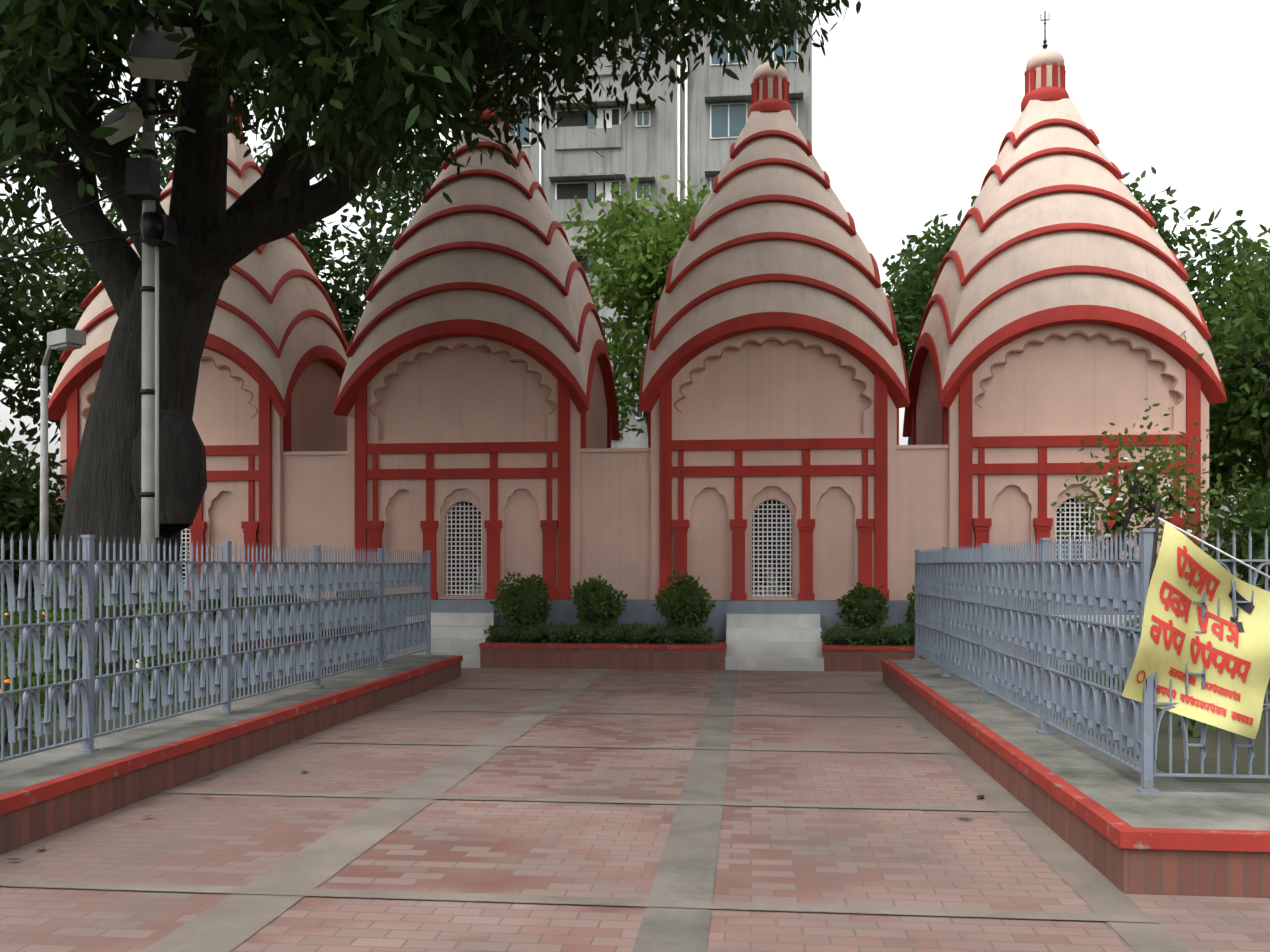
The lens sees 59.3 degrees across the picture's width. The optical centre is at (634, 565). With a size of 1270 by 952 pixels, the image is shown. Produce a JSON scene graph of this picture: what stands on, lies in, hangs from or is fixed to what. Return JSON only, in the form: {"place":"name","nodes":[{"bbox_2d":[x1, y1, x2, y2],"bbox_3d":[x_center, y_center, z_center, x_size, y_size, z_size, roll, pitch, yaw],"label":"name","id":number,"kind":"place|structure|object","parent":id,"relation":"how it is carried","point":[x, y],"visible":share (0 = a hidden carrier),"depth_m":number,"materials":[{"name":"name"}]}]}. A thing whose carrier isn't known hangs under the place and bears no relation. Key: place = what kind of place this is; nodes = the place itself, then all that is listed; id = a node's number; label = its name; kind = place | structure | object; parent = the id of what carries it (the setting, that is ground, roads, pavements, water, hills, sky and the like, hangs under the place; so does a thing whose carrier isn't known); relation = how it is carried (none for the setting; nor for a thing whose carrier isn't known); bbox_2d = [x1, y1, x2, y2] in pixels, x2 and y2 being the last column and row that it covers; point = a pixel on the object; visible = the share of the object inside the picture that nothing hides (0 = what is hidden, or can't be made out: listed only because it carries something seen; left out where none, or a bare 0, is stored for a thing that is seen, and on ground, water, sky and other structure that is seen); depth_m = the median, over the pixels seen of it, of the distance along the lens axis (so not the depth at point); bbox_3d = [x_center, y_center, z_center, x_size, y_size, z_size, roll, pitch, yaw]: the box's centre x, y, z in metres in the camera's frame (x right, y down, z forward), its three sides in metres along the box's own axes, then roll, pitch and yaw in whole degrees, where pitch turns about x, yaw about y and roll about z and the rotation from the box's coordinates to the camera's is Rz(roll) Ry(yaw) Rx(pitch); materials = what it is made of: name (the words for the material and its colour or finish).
{"place":"outdoors","nodes":[
{"label":"outdoors","id":0,"kind":"place"},
{"bbox_2d":[0,668,1269,951],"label":"paved walk","id":1,"kind":"structure","parent":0,"point":[898,858],"depth_m":6.30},
{"bbox_2d":[6,676,983,859],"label":"fallen leaves","id":2,"kind":"object","parent":1,"relation":"on","point":[44,847],"visible":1,"depth_m":7.50,"materials":[{"name":"brown plant"}]},
{"bbox_2d":[0,637,1053,671],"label":"planters","id":3,"kind":"object","parent":1,"relation":"on","point":[706,655],"visible":0.23,"depth_m":16.84,"materials":[{"name":"brick"}]},
{"bbox_2d":[0,568,1033,645],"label":"planter shrubs","id":4,"kind":"object","parent":3,"relation":"on","point":[527,604],"visible":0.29,"depth_m":17.28,"materials":[{"name":"green plant"}]},
{"bbox_2d":[0,669,1189,951],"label":"paving strips","id":5,"kind":"object","parent":1,"relation":"on","point":[678,903],"visible":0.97,"depth_m":6.02,"materials":[{"name":"concrete"}]},
{"bbox_2d":[387,612,1138,670],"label":"steps","id":6,"kind":"structure","parent":1,"relation":"on","point":[774,642],"depth_m":17.24,"materials":[{"name":"grey concrete"}]},
{"bbox_2d":[0,0,1269,569],"label":"sky","id":7,"kind":"structure","parent":0,"point":[914,102],"materials":[{"name":"white"}]},
{"bbox_2d":[485,0,812,447],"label":"apartment building","id":8,"kind":"structure","parent":0,"point":[693,130],"depth_m":45.10,"materials":[{"name":"concrete"}]},
{"bbox_2d":[1232,570,1269,591],"bbox_3d":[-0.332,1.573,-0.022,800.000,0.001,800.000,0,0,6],"label":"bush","id":9,"kind":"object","parent":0,"point":[1237,575],"depth_m":133.00,"materials":[{"name":"green plant"}]},
{"bbox_2d":[4,497,59,597],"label":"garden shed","id":10,"kind":"structure","parent":9,"relation":"on","point":[26,596],"depth_m":19.67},
{"bbox_2d":[0,223,66,412],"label":"tree","id":11,"kind":"object","parent":9,"relation":"on","point":[12,350],"visible":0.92,"depth_m":23.62,"materials":[{"name":"green plant"}]},
{"bbox_2d":[0,426,71,605],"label":"bush","id":12,"kind":"object","parent":9,"relation":"on","point":[19,504],"visible":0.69,"depth_m":18.24,"materials":[{"name":"green plant"}]},
{"bbox_2d":[40,328,85,594],"bbox_3d":[-8.616,-1.037,16.654,1.080,4.820,0.300,0,0,36],"label":"garden lamp post","id":13,"kind":"object","parent":9,"relation":"on","point":[66,339],"visible":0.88,"depth_m":16.91,"materials":[{"name":"grey metal"}]},
{"bbox_2d":[0,75,366,454],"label":"tree","id":14,"kind":"object","parent":9,"relation":"on","point":[84,282],"visible":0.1,"depth_m":26.02,"materials":[{"name":"green plant"}]},
{"bbox_2d":[0,655,462,854],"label":"wall","id":15,"kind":"structure","parent":9,"relation":"on","point":[44,794],"depth_m":8.23,"materials":[{"name":"brick"}]},
{"bbox_2d":[0,532,432,761],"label":"fence","id":16,"kind":"object","parent":15,"relation":"on","point":[318,579],"visible":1,"depth_m":9.06,"materials":[{"name":"grey metal"}]},
{"bbox_2d":[303,128,453,345],"bbox_3d":[-5.749,-5.307,30.568,8.725,13.883,9.690,0,0,6],"label":"tree","id":17,"kind":"object","parent":9,"relation":"on","point":[371,257],"visible":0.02,"depth_m":28.78,"materials":[{"name":"green plant"}]},
{"bbox_2d":[0,0,860,673],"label":"old tree","id":18,"kind":"object","parent":9,"relation":"on","point":[378,80],"visible":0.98,"depth_m":11.92,"materials":[{"name":"green plant"}]},
{"bbox_2d":[0,594,1138,640],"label":"temple plinth","id":19,"kind":"structure","parent":9,"relation":"on","point":[643,611],"depth_m":17.92,"materials":[{"name":"grey concrete"}]},
{"bbox_2d":[48,92,348,598],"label":"temple","id":20,"kind":"structure","parent":19,"relation":"on","point":[274,360],"depth_m":19.42,"materials":[{"name":"paint"}]},
{"bbox_2d":[332,77,619,599],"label":"temple","id":21,"kind":"structure","parent":19,"relation":"on","point":[475,403],"depth_m":18.94,"materials":[{"name":"paint"}]},
{"bbox_2d":[281,444,948,599],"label":"link walls","id":22,"kind":"structure","parent":19,"relation":"on","point":[615,517],"depth_m":18.67,"materials":[{"name":"paint"}]},
{"bbox_2d":[638,43,909,600],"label":"temple","id":23,"kind":"structure","parent":19,"relation":"on","point":[774,394],"depth_m":18.40,"materials":[{"name":"paint"}]},
{"bbox_2d":[903,11,1226,571],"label":"temple","id":24,"kind":"structure","parent":19,"relation":"on","point":[1062,313],"depth_m":17.94,"materials":[{"name":"paint"}]},
{"bbox_2d":[559,171,710,438],"bbox_3d":[0.885,-4.487,30.197,8.031,12.230,6.112,0,0,6],"label":"tree","id":25,"kind":"object","parent":9,"relation":"on","point":[652,254],"visible":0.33,"depth_m":29.40,"materials":[{"name":"green plant"}]},
{"bbox_2d":[0,657,1269,782],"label":"garden beds","id":26,"kind":"object","parent":9,"relation":"on","point":[1210,763],"depth_m":8.48,"materials":[{"name":"green plant"}]},
{"bbox_2d":[0,3,196,667],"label":"floodlight pole","id":27,"kind":"object","parent":26,"relation":"on","point":[152,54],"visible":0.94,"depth_m":13.02,"materials":[{"name":"grey metal"}]},
{"bbox_2d":[0,571,1269,751],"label":"garden plants","id":28,"kind":"object","parent":26,"relation":"on","point":[1191,723],"visible":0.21,"depth_m":10.67,"materials":[{"name":"green plant"}]},
{"bbox_2d":[1051,398,1257,565],"bbox_3d":[6.049,-0.172,13.032,2.176,3.598,1.875,0,0,6],"label":"flower tree","id":29,"kind":"object","parent":26,"relation":"on","point":[1143,498],"visible":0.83,"depth_m":12.84,"materials":[{"name":"green plant"}]},
{"bbox_2d":[1096,457,1194,568],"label":"flowers","id":30,"kind":"object","parent":29,"relation":"attached to","point":[1119,499],"visible":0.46,"depth_m":12.93,"materials":[{"name":"white"}]},
{"bbox_2d":[881,209,961,444],"bbox_3d":[9.060,-4.326,32.048,6.143,11.903,8.116,0,0,6],"label":"tree","id":31,"kind":"object","parent":9,"relation":"on","point":[906,298],"visible":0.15,"depth_m":29.86,"materials":[{"name":"green plant"}]},
{"bbox_2d":[881,659,1269,897],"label":"wall","id":32,"kind":"structure","parent":9,"relation":"on","point":[1100,813],"depth_m":6.16,"materials":[{"name":"brick"}]},
{"bbox_2d":[913,528,1269,793],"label":"fence","id":33,"kind":"object","parent":32,"relation":"on","point":[969,627],"visible":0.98,"depth_m":8.01,"materials":[{"name":"grey metal"}]},
{"bbox_2d":[1122,500,1269,738],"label":"yellow banner","id":34,"kind":"object","parent":33,"relation":"attached to","point":[1229,652],"visible":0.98,"depth_m":6.18,"materials":[{"name":"yellow fabric"},{"name":"red paint"}]},
{"bbox_2d":[907,166,1269,508],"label":"tree","id":35,"kind":"object","parent":9,"relation":"on","point":[1167,237],"depth_m":27.50,"materials":[{"name":"green plant"}]},
{"bbox_2d":[1182,237,1269,556],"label":"tree","id":36,"kind":"object","parent":9,"relation":"on","point":[1253,372],"visible":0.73,"depth_m":18.64,"materials":[{"name":"green plant"}]},
{"bbox_2d":[1182,468,1269,589],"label":"bush","id":37,"kind":"object","parent":9,"relation":"on","point":[1259,515],"visible":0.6,"depth_m":16.31,"materials":[{"name":"green plant"}]},
{"bbox_2d":[1187,224,1269,558],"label":"tree","id":38,"kind":"object","parent":9,"relation":"on","point":[1247,246],"visible":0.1,"depth_m":25.06,"materials":[{"name":"green plant"}]},
{"bbox_2d":[1208,324,1269,484],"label":"tree","id":39,"kind":"object","parent":9,"relation":"on","point":[1257,451],"visible":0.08,"depth_m":20.88,"materials":[{"name":"green plant"}]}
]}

